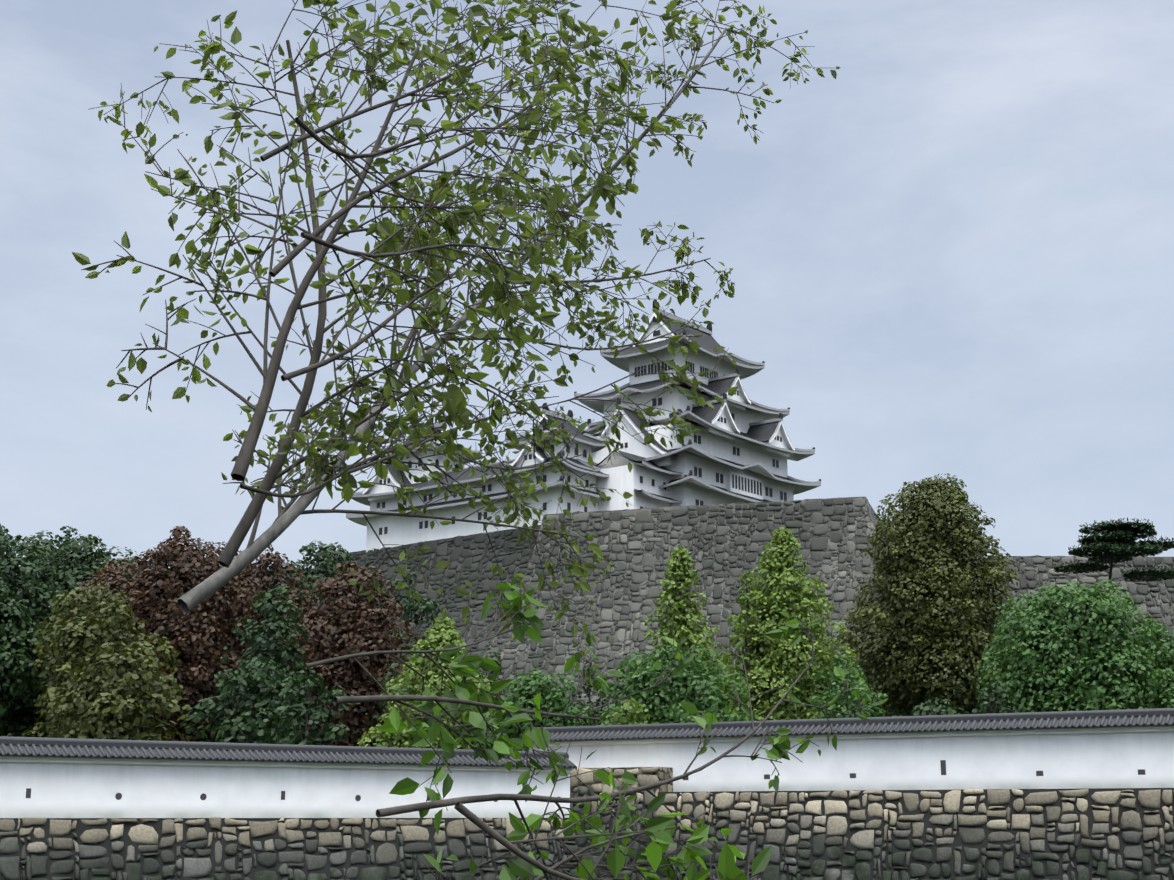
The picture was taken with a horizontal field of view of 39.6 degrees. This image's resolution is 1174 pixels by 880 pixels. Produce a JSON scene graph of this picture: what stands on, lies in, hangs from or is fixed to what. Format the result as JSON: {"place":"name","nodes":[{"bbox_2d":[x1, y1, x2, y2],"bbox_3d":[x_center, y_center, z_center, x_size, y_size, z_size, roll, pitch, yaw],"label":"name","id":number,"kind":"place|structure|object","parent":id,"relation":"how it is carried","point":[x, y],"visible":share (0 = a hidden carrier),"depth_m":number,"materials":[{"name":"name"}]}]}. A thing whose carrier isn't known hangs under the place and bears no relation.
{"place":"outdoors","nodes":[
{"label":"outdoors","id":0,"kind":"place"},
{"bbox_2d":[72,0,888,879],"bbox_3d":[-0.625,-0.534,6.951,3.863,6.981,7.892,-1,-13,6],"label":"cherry tree","id":1,"kind":"object","parent":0,"point":[434,254],"visible":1,"depth_m":7.01,"materials":[{"name":"green plant"}]},
{"bbox_2d":[0,0,1173,606],"label":"sky","id":2,"kind":"structure","parent":0,"point":[951,251],"materials":[{"name":"blue"}]},
{"bbox_2d":[7,659,1172,745],"bbox_3d":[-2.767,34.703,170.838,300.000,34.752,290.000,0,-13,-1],"label":"hill terrain","id":3,"kind":"structure","parent":0,"point":[9,734],"depth_m":191.85,"materials":[{"name":"green plant"}]},
{"bbox_2d":[0,524,439,746],"bbox_3d":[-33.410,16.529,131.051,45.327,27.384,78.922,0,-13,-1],"label":"trees","id":4,"kind":"object","parent":3,"relation":"on","point":[115,649],"visible":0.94,"depth_m":124.14,"materials":[{"name":"green plant"}]},
{"bbox_2d":[0,497,1173,879],"bbox_3d":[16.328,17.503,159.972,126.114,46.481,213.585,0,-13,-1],"label":"stone wall","id":5,"kind":"structure","parent":3,"relation":"on","point":[146,837],"depth_m":67.98,"materials":[{"name":"grey stone"}]},
{"bbox_2d":[86,497,1173,708],"bbox_3d":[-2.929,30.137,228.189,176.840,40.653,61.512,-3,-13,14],"label":"stone walls","id":6,"kind":"structure","parent":3,"relation":"on","point":[872,520],"depth_m":222.14,"materials":[{"name":"grey stone"}]},
{"bbox_2d":[346,403,681,551],"bbox_3d":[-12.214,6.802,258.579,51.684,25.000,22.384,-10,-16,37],"label":"range","id":7,"kind":"structure","parent":6,"relation":"on","point":[639,483],"depth_m":249.95,"materials":[{"name":"paint"}]},
{"bbox_2d":[574,300,820,505],"bbox_3d":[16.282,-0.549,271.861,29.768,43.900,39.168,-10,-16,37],"label":"keep","id":8,"kind":"structure","parent":6,"relation":"on","point":[740,448],"depth_m":264.86,"materials":[{"name":"paint"}]},
{"bbox_2d":[357,473,1173,750],"bbox_3d":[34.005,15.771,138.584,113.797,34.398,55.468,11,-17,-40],"label":"trees","id":9,"kind":"object","parent":3,"relation":"on","point":[943,646],"visible":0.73,"depth_m":121.65,"materials":[{"name":"green plant"}]},
{"label":"ground","id":10,"kind":"structure","parent":0,"visible":0},
{"bbox_2d":[0,708,1173,879],"bbox_3d":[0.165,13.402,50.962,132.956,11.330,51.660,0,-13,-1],"label":"moat walls","id":11,"kind":"structure","parent":10,"relation":"on","point":[1026,753],"depth_m":64.81,"materials":[{"name":"paint"}]}
]}

